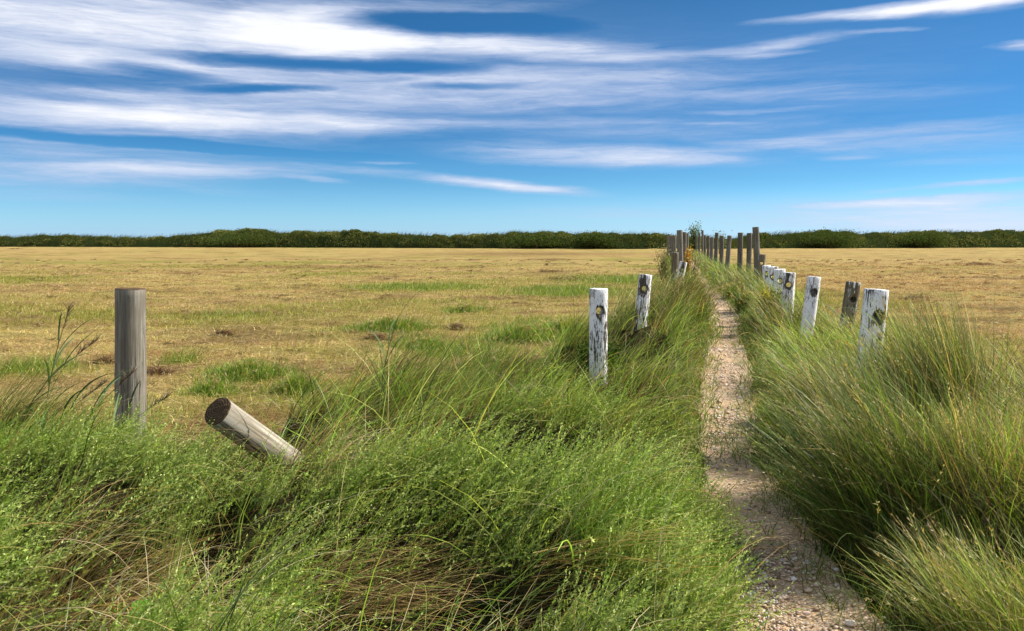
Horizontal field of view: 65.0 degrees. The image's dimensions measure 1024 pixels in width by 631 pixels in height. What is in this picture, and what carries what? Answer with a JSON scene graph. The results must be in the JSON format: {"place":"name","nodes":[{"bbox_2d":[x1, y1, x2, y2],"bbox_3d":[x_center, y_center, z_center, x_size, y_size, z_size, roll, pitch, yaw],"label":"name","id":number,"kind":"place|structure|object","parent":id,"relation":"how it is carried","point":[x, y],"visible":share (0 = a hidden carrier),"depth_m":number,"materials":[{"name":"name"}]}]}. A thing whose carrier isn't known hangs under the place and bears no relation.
{"place":"outdoors","nodes":[
{"label":"outdoors","id":0,"kind":"place"},
{"bbox_2d":[0,247,1023,630],"bbox_3d":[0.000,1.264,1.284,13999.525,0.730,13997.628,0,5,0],"label":"ground","id":1,"kind":"structure","parent":0,"point":[150,257],"depth_m":10.99,"materials":[{"name":"beige plant"}]},
{"bbox_2d":[16,330,99,437],"bbox_3d":[-2.793,0.545,4.965,0.493,0.905,0.342,0,5,0],"label":"reed","id":2,"kind":"object","parent":1,"relation":"on","point":[83,348],"visible":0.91,"depth_m":4.93,"materials":[{"name":"green plant"}]},
{"bbox_2d":[23,373,112,437],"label":"reed","id":3,"kind":"object","parent":1,"relation":"on","point":[90,392],"visible":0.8,"depth_m":4.66,"materials":[{"name":"green plant"}]},
{"bbox_2d":[43,298,99,430],"bbox_3d":[-2.889,0.467,5.233,0.303,1.170,0.471,3,6,31],"label":"reed","id":4,"kind":"object","parent":1,"relation":"on","point":[60,352],"visible":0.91,"depth_m":5.20,"materials":[{"name":"green plant"}]},
{"bbox_2d":[0,354,171,450],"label":"marram tussock","id":5,"kind":"object","parent":1,"relation":"on","point":[12,413],"visible":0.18,"depth_m":4.89,"materials":[{"name":"green plant"}]},
{"bbox_2d":[0,403,173,458],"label":"marram tussock","id":6,"kind":"object","parent":1,"relation":"on","point":[102,426],"visible":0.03,"depth_m":5.07,"materials":[{"name":"green plant"}]},
{"bbox_2d":[80,353,114,363],"bbox_3d":[-4.939,0.527,9.691,0.543,0.152,0.453,0,5,0],"label":"hay heap","id":7,"kind":"object","parent":1,"relation":"on","point":[104,358],"visible":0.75,"depth_m":9.68,"materials":[{"name":"plant"}]},
{"bbox_2d":[79,364,142,436],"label":"reed","id":8,"kind":"object","parent":1,"relation":"on","point":[112,382],"visible":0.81,"depth_m":4.99,"materials":[{"name":"green plant"}]},
{"bbox_2d":[114,287,146,439],"bbox_3d":[-2.901,0.447,6.119,0.225,1.317,0.224,2,5,0],"label":"wooden post","id":9,"kind":"object","parent":1,"relation":"on","point":[130,327],"visible":0.69,"depth_m":6.02,"materials":[{"name":"grey wood"}]},
{"bbox_2d":[127,599,153,623],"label":"round leaf","id":10,"kind":"object","parent":1,"relation":"on","point":[139,605],"visible":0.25,"depth_m":2.71,"materials":[{"name":"green plant"}]},
{"bbox_2d":[110,381,174,441],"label":"reed","id":11,"kind":"object","parent":1,"relation":"on","point":[166,395],"visible":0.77,"depth_m":4.78,"materials":[{"name":"green plant"}]},
{"bbox_2d":[147,361,180,374],"bbox_3d":[-4.068,0.609,9.235,0.554,0.169,0.476,0,5,0],"label":"hay heap","id":12,"kind":"object","parent":1,"relation":"on","point":[157,371],"visible":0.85,"depth_m":9.23,"materials":[{"name":"plant"}]},
{"bbox_2d":[176,376,260,398],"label":"marram tussock","id":13,"kind":"object","parent":1,"relation":"on","point":[213,385],"visible":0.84,"depth_m":7.91,"materials":[{"name":"green plant"}]},
{"bbox_2d":[207,328,238,335],"bbox_3d":[-4.540,0.251,12.640,0.639,0.203,0.499,0,5,0],"label":"hay heap","id":14,"kind":"object","parent":1,"relation":"on","point":[224,331],"visible":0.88,"depth_m":12.61,"materials":[{"name":"plant"}]},
{"bbox_2d":[179,228,293,247],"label":"thicket","id":15,"kind":"object","parent":1,"relation":"on","point":[233,240],"visible":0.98,"depth_m":147.77,"materials":[{"name":"green plant"}]},
{"bbox_2d":[152,355,337,387],"bbox_3d":[-2.683,0.568,8.990,2.261,0.281,1.811,0,5,0],"label":"marram tussock","id":16,"kind":"object","parent":1,"relation":"on","point":[261,370],"visible":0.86,"depth_m":8.80,"materials":[{"name":"green plant"}]},
{"bbox_2d":[205,397,303,474],"bbox_3d":[-1.258,0.815,4.501,0.166,0.164,1.208,-22,-41,11],"label":"wooden post","id":17,"kind":"object","parent":1,"relation":"on","point":[222,414],"visible":0.48,"depth_m":4.14,"materials":[{"name":"grey wood"}]},
{"bbox_2d":[185,405,389,513],"bbox_3d":[-1.228,0.888,4.192,1.366,0.851,1.073,-3,6,-27],"label":"marram tussock","id":18,"kind":"object","parent":1,"relation":"on","point":[314,453],"visible":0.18,"depth_m":4.16,"materials":[{"name":"green plant"}]},
{"bbox_2d":[240,371,339,398],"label":"marram tussock","id":19,"kind":"object","parent":1,"relation":"on","point":[296,377],"visible":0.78,"depth_m":7.90,"materials":[{"name":"green plant"}]},
{"bbox_2d":[0,251,752,630],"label":"verge grass","id":20,"kind":"structure","parent":1,"relation":"on","point":[390,399],"depth_m":4.73,"materials":[{"name":"green plant"}]},
{"bbox_2d":[361,330,395,340],"bbox_3d":[-2.013,0.316,12.019,0.652,0.196,0.569,0,5,0],"label":"hay heap","id":21,"kind":"object","parent":1,"relation":"on","point":[381,337],"visible":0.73,"depth_m":12.00,"materials":[{"name":"plant"}]},
{"bbox_2d":[321,313,455,334],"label":"marram tussock","id":22,"kind":"object","parent":1,"relation":"on","point":[388,321],"visible":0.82,"depth_m":13.28,"materials":[{"name":"green plant"}]},
{"bbox_2d":[368,288,423,427],"bbox_3d":[-0.855,0.279,5.736,0.407,0.959,0.265,-5,7,-40],"label":"reed","id":23,"kind":"object","parent":1,"relation":"on","point":[388,349],"visible":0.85,"depth_m":5.59,"materials":[{"name":"green plant"}]},
{"bbox_2d":[0,361,805,630],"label":"herbage","id":24,"kind":"object","parent":1,"relation":"on","point":[520,474],"visible":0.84,"depth_m":3.41,"materials":[{"name":"green plant"}]},
{"bbox_2d":[336,334,475,351],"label":"marram tussock","id":25,"kind":"object","parent":1,"relation":"on","point":[423,338],"visible":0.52,"depth_m":11.24,"materials":[{"name":"green plant"}]},
{"bbox_2d":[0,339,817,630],"bbox_3d":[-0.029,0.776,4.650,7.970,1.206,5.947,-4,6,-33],"label":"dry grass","id":26,"kind":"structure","parent":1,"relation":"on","point":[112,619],"depth_m":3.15,"materials":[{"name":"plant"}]},
{"bbox_2d":[444,321,471,329],"bbox_3d":[-0.908,0.178,13.656,0.632,0.157,0.498,0,5,0],"label":"hay heap","id":27,"kind":"object","parent":1,"relation":"on","point":[455,325],"visible":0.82,"depth_m":13.64,"materials":[{"name":"plant"}]},
{"bbox_2d":[439,303,494,313],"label":"marram tussock","id":28,"kind":"object","parent":1,"relation":"on","point":[467,306],"visible":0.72,"depth_m":16.89,"materials":[{"name":"green plant"}]},
{"bbox_2d":[429,352,561,417],"bbox_3d":[-0.086,0.623,5.947,1.317,0.756,1.143,-4,7,-34],"label":"marram tussock","id":29,"kind":"object","parent":1,"relation":"on","point":[509,378],"visible":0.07,"depth_m":6.02,"materials":[{"name":"green plant"}]},
{"bbox_2d":[443,334,550,392],"bbox_3d":[-0.149,0.532,7.278,1.210,0.704,1.029,0,5,0],"label":"marram tussock","id":30,"kind":"object","parent":1,"relation":"on","point":[512,360],"visible":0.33,"depth_m":7.31,"materials":[{"name":"green plant"}]},
{"bbox_2d":[435,321,567,345],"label":"marram tussock","id":31,"kind":"object","parent":1,"relation":"on","point":[517,329],"visible":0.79,"depth_m":11.91,"materials":[{"name":"green plant"}]},
{"bbox_2d":[0,227,1023,248],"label":"hedgerow","id":32,"kind":"object","parent":1,"relation":"on","point":[994,238],"visible":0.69,"depth_m":144.95,"materials":[{"name":"green plant"}]},
{"bbox_2d":[0,258,1023,492],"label":"stubble","id":33,"kind":"object","parent":1,"relation":"on","point":[20,364],"visible":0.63,"depth_m":17.02,"materials":[{"name":"beige plant"}]},
{"bbox_2d":[488,231,567,248],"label":"thicket","id":34,"kind":"object","parent":1,"relation":"on","point":[537,242],"visible":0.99,"depth_m":129.32,"materials":[{"name":"green plant"}]},
{"bbox_2d":[524,316,586,335],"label":"marram tussock","id":35,"kind":"object","parent":1,"relation":"on","point":[558,324],"visible":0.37,"depth_m":12.73,"materials":[{"name":"green plant"}]},
{"bbox_2d":[543,275,583,279],"bbox_3d":[1.949,-1.417,29.827,1.641,0.235,1.096,0,5,0],"label":"hay heap","id":36,"kind":"object","parent":1,"relation":"on","point":[564,277],"visible":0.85,"depth_m":29.90,"materials":[{"name":"plant"}]},
{"bbox_2d":[562,230,624,248],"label":"thicket","id":37,"kind":"object","parent":1,"relation":"on","point":[597,240],"visible":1,"depth_m":125.51,"materials":[{"name":"green plant"}]},
{"bbox_2d":[565,338,625,377],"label":"bush","id":38,"kind":"object","parent":1,"relation":"on","point":[584,355],"visible":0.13,"depth_m":7.94,"materials":[{"name":"green plant"}]},
{"bbox_2d":[589,288,607,387],"bbox_3d":[0.824,0.348,7.668,0.177,1.222,0.179,0,5,0],"label":"painted post","id":39,"kind":"object","parent":1,"relation":"on","point":[598,327],"visible":0.69,"depth_m":7.58,"materials":[{"name":"paint"}]},
{"bbox_2d":[633,274,651,332],"bbox_3d":[1.738,0.050,10.852,0.180,1.219,0.179,5,5,0],"label":"painted post","id":40,"kind":"object","parent":1,"relation":"on","point":[645,280],"visible":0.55,"depth_m":10.76,"materials":[{"name":"paint"}]},
{"bbox_2d":[597,279,705,332],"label":"marram tussock","id":41,"kind":"object","parent":1,"relation":"on","point":[666,300],"visible":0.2,"depth_m":11.85,"materials":[{"name":"green plant"}]},
{"bbox_2d":[650,240,678,285],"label":"dry plant","id":42,"kind":"object","parent":1,"relation":"on","point":[665,267],"visible":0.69,"depth_m":20.93,"materials":[{"name":"green plant"}]},
{"bbox_2d":[668,234,669,254],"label":"wooden post","id":43,"kind":"object","parent":1,"relation":"on","point":[668,243],"visible":0.61,"depth_m":65.66,"materials":[{"name":"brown wood"}]},
{"bbox_2d":[671,236,672,251],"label":"wooden post","id":44,"kind":"object","parent":1,"relation":"on","point":[672,244],"visible":0.34,"depth_m":49.77,"materials":[{"name":"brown wood"}]},
{"bbox_2d":[673,236,675,251],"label":"wooden post","id":45,"kind":"object","parent":1,"relation":"on","point":[674,242],"visible":0.48,"depth_m":41.76,"materials":[{"name":"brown wood"}]},
{"bbox_2d":[671,252,678,282],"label":"wooden post","id":46,"kind":"object","parent":1,"relation":"on","point":[675,258],"visible":0.51,"depth_m":19.40,"materials":[{"name":"wood"}]},
{"bbox_2d":[627,265,728,323],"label":"marram tussock","id":47,"kind":"object","parent":1,"relation":"on","point":[700,289],"visible":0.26,"depth_m":13.64,"materials":[{"name":"green plant"}]},
{"bbox_2d":[677,230,682,270],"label":"wooden post","id":48,"kind":"object","parent":1,"relation":"on","point":[680,241],"visible":0.48,"depth_m":24.34,"materials":[{"name":"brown wood"}]},
{"bbox_2d":[676,261,686,282],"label":"painted post","id":49,"kind":"object","parent":1,"relation":"on","point":[682,263],"visible":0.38,"depth_m":17.42,"materials":[{"name":"paint"}]},
{"bbox_2d":[683,232,686,260],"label":"wooden post","id":50,"kind":"object","parent":1,"relation":"on","point":[684,240],"visible":0.21,"depth_m":28.81,"materials":[{"name":"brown wood"}]},
{"bbox_2d":[686,233,688,251],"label":"wooden post","id":51,"kind":"object","parent":1,"relation":"on","point":[687,244],"visible":0.22,"depth_m":36.78,"materials":[{"name":"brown wood"}]},
{"bbox_2d":[683,246,692,271],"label":"golden plant","id":52,"kind":"object","parent":1,"relation":"on","point":[687,257],"visible":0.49,"depth_m":25.91,"materials":[{"name":"orange plant"}]},
{"bbox_2d":[685,220,701,252],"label":"shrub","id":53,"kind":"object","parent":1,"relation":"on","point":[692,238],"visible":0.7,"depth_m":77.53,"materials":[{"name":"green plant"}]},
{"bbox_2d":[685,243,701,283],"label":"dry plant","id":54,"kind":"object","parent":1,"relation":"on","point":[695,262],"visible":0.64,"depth_m":23.93,"materials":[{"name":"beige plant"}]},
{"bbox_2d":[695,236,696,251],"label":"wooden post","id":55,"kind":"object","parent":1,"relation":"on","point":[695,243],"visible":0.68,"depth_m":71.65,"materials":[{"name":"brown wood"}]},
{"bbox_2d":[698,233,699,251],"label":"wooden post","id":56,"kind":"object","parent":1,"relation":"on","point":[698,242],"visible":0.77,"depth_m":65.67,"materials":[{"name":"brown wood"}]},
{"bbox_2d":[701,230,703,253],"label":"wooden post","id":57,"kind":"object","parent":1,"relation":"on","point":[702,240],"visible":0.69,"depth_m":59.70,"materials":[{"name":"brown wood"}]},
{"bbox_2d":[704,235,705,256],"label":"wooden post","id":58,"kind":"object","parent":1,"relation":"on","point":[704,245],"visible":0.71,"depth_m":55.72,"materials":[{"name":"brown wood"}]},
{"bbox_2d":[707,236,709,258],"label":"wooden post","id":59,"kind":"object","parent":1,"relation":"on","point":[708,244],"visible":0.74,"depth_m":48.76,"materials":[{"name":"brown wood"}]},
{"bbox_2d":[709,237,713,260],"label":"wooden post","id":60,"kind":"object","parent":1,"relation":"on","point":[711,246],"visible":0.63,"depth_m":41.78,"materials":[{"name":"grey wood"}]},
{"bbox_2d":[714,233,718,264],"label":"wooden post","id":61,"kind":"object","parent":1,"relation":"on","point":[716,247],"visible":0.77,"depth_m":37.80,"materials":[{"name":"grey wood"}]},
{"bbox_2d":[712,230,726,253],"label":"shrub","id":62,"kind":"object","parent":1,"relation":"on","point":[719,241],"visible":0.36,"depth_m":83.69,"materials":[{"name":"green plant"}]},
{"bbox_2d":[719,236,723,266],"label":"wooden post","id":63,"kind":"object","parent":1,"relation":"on","point":[721,255],"visible":0.63,"depth_m":34.82,"materials":[{"name":"grey wood"}]},
{"bbox_2d":[725,235,731,274],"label":"wooden post","id":64,"kind":"object","parent":1,"relation":"on","point":[728,250],"visible":0.74,"depth_m":30.84,"materials":[{"name":"grey wood"}]},
{"bbox_2d":[717,274,755,298],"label":"marram tussock","id":65,"kind":"object","parent":1,"relation":"on","point":[733,289],"visible":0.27,"depth_m":20.18,"materials":[{"name":"green plant"}]},
{"bbox_2d":[737,233,742,280],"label":"wooden post","id":66,"kind":"object","parent":1,"relation":"on","point":[740,251],"visible":0.64,"depth_m":26.85,"materials":[{"name":"grey wood"}]},
{"bbox_2d":[746,233,751,273],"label":"wooden post","id":67,"kind":"object","parent":1,"relation":"on","point":[749,251],"visible":0.65,"depth_m":25.46,"materials":[{"name":"grey wood"}]},
{"bbox_2d":[752,227,759,276],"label":"wooden post","id":68,"kind":"object","parent":1,"relation":"on","point":[756,244],"visible":0.51,"depth_m":20.66,"materials":[{"name":"grey wood"}]},
{"bbox_2d":[757,254,765,281],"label":"painted post","id":69,"kind":"object","parent":1,"relation":"on","point":[761,257],"visible":0.43,"depth_m":19.71,"materials":[{"name":"paint"}]},
{"bbox_2d":[725,277,803,312],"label":"marram tussock","id":70,"kind":"object","parent":1,"relation":"on","point":[739,297],"visible":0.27,"depth_m":16.22,"materials":[{"name":"green plant"}]},
{"bbox_2d":[762,265,771,286],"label":"painted post","id":71,"kind":"object","parent":1,"relation":"on","point":[764,269],"visible":0.28,"depth_m":17.13,"materials":[{"name":"paint"}]},
{"bbox_2d":[754,284,783,325],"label":"ragwort","id":72,"kind":"object","parent":1,"relation":"on","point":[767,298],"visible":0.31,"depth_m":12.60,"materials":[{"name":"green plant"}]},
{"bbox_2d":[768,266,778,297],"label":"painted post","id":73,"kind":"object","parent":1,"relation":"on","point":[770,272],"visible":0.26,"depth_m":15.73,"materials":[{"name":"paint"}]},
{"bbox_2d":[774,269,784,308],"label":"painted post","id":74,"kind":"object","parent":1,"relation":"on","point":[779,273],"visible":0.34,"depth_m":13.93,"materials":[{"name":"paint"}]},
{"bbox_2d":[781,272,795,321],"bbox_3d":[4.296,-0.089,12.546,0.193,1.173,0.197,1,5,0],"label":"painted post","id":75,"kind":"object","parent":1,"relation":"on","point":[789,277],"visible":0.51,"depth_m":12.45,"materials":[{"name":"paint"}]},
{"bbox_2d":[800,276,820,343],"bbox_3d":[4.154,0.036,11.253,0.185,1.173,0.189,6,5,-1],"label":"painted post","id":76,"kind":"object","parent":1,"relation":"on","point":[813,287],"visible":0.56,"depth_m":11.16,"materials":[{"name":"paint"}]},
{"bbox_2d":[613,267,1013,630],"bbox_3d":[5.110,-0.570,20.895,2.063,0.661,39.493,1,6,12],"label":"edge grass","id":77,"kind":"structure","parent":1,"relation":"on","point":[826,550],"depth_m":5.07,"materials":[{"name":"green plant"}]},
{"bbox_2d":[732,326,900,438],"bbox_3d":[2.255,0.511,5.354,1.577,0.881,1.491,0,5,0],"label":"marram tussock","id":78,"kind":"object","parent":1,"relation":"on","point":[802,381],"visible":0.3,"depth_m":5.42,"materials":[{"name":"green plant"}]},
{"bbox_2d":[779,227,879,248],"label":"thicket","id":79,"kind":"object","parent":1,"relation":"on","point":[837,237],"visible":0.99,"depth_m":134.95,"materials":[{"name":"green plant"}]},
{"bbox_2d":[817,300,860,369],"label":"reed","id":80,"kind":"object","parent":1,"relation":"on","point":[844,333],"visible":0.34,"depth_m":6.25,"materials":[{"name":"green plant"}]},
{"bbox_2d":[837,281,860,344],"bbox_3d":[4.182,0.154,10.059,0.182,1.164,0.182,7,5,-1],"label":"painted post","id":81,"kind":"object","parent":1,"relation":"on","point":[851,295],"visible":0.47,"depth_m":9.96,"materials":[{"name":"paint"}]},
{"bbox_2d":[690,249,1023,630],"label":"verge grass","id":82,"kind":"structure","parent":1,"relation":"on","point":[823,320],"depth_m":5.80,"materials":[{"name":"green plant"}]},
{"bbox_2d":[704,330,1023,580],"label":"marram tussock","id":83,"kind":"object","parent":1,"relation":"on","point":[856,493],"visible":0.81,"depth_m":3.73,"materials":[{"name":"green plant"}]},
{"bbox_2d":[854,288,888,385],"bbox_3d":[2.999,0.409,6.770,0.198,1.272,0.202,4,5,0],"label":"painted post","id":84,"kind":"object","parent":1,"relation":"on","point":[869,295],"visible":0.33,"depth_m":6.66,"materials":[{"name":"paint"}]},
{"bbox_2d":[846,295,906,377],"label":"reed","id":85,"kind":"object","parent":1,"relation":"on","point":[875,321],"visible":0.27,"depth_m":6.42,"materials":[{"name":"green plant"}]},
{"bbox_2d":[744,389,1023,630],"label":"herbage","id":86,"kind":"object","parent":1,"relation":"on","point":[905,571],"visible":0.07,"depth_m":3.44,"materials":[{"name":"green plant"}]},
{"bbox_2d":[785,280,1023,473],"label":"marram tussock","id":87,"kind":"object","parent":1,"relation":"on","point":[933,352],"visible":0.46,"depth_m":4.51,"materials":[{"name":"green plant"}]},
{"bbox_2d":[899,294,931,299],"bbox_3d":[10.209,-0.471,20.409,0.920,0.189,0.627,0,5,0],"label":"hay heap","id":88,"kind":"object","parent":1,"relation":"on","point":[913,297],"visible":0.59,"depth_m":20.40,"materials":[{"name":"plant"}]},
{"bbox_2d":[811,493,1023,630],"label":"marram tussock","id":89,"kind":"object","parent":1,"relation":"on","point":[977,602],"visible":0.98,"depth_m":2.98,"materials":[{"name":"green plant"}]},
{"bbox_2d":[821,382,1023,577],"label":"marram tussock","id":90,"kind":"object","parent":1,"relation":"on","point":[995,440],"visible":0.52,"depth_m":3.55,"materials":[{"name":"green plant"}]},
{"bbox_2d":[890,229,956,247],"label":"thicket","id":91,"kind":"object","parent":1,"relation":"on","point":[925,240],"visible":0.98,"depth_m":140.08,"materials":[{"name":"green plant"}]},
{"bbox_2d":[872,353,1023,402],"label":"marram tussock","id":92,"kind":"object","parent":1,"relation":"on","point":[980,373],"visible":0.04,"depth_m":5.88,"materials":[{"name":"green plant"}]},
{"bbox_2d":[969,364,1023,416],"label":"marram tussock","id":93,"kind":"object","parent":1,"relation":"on","point":[1001,385],"visible":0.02,"depth_m":5.74,"materials":[{"name":"green plant"}]},
{"bbox_2d":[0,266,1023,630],"bbox_3d":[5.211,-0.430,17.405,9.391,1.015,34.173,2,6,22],"label":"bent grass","id":94,"kind":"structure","parent":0,"point":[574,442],"depth_m":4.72,"materials":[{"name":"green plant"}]},
{"bbox_2d":[0,0,1023,238],"label":"sky","id":95,"kind":"structure","parent":0,"point":[133,118],"materials":[{"name":"blue"}]},
{"bbox_2d":[690,260,891,630],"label":"path","id":96,"kind":"structure","parent":0,"point":[809,605],"depth_m":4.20,"materials":[{"name":"beige gravel"}]},
{"bbox_2d":[802,611,809,615],"bbox_3d":[1.173,1.187,3.205,0.033,0.016,0.026,0,5,0],"label":"stone","id":97,"kind":"object","parent":96,"relation":"on","point":[806,613],"visible":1,"depth_m":3.20,"materials":[{"name":"beige stone"}]},
{"bbox_2d":[844,619,856,626],"bbox_3d":[1.313,1.193,3.119,0.044,0.024,0.035,2,6,23],"label":"stone","id":98,"kind":"object","parent":96,"relation":"on","point":[848,623],"visible":0.97,"depth_m":3.11,"materials":[{"name":"beige stone"}]}
]}

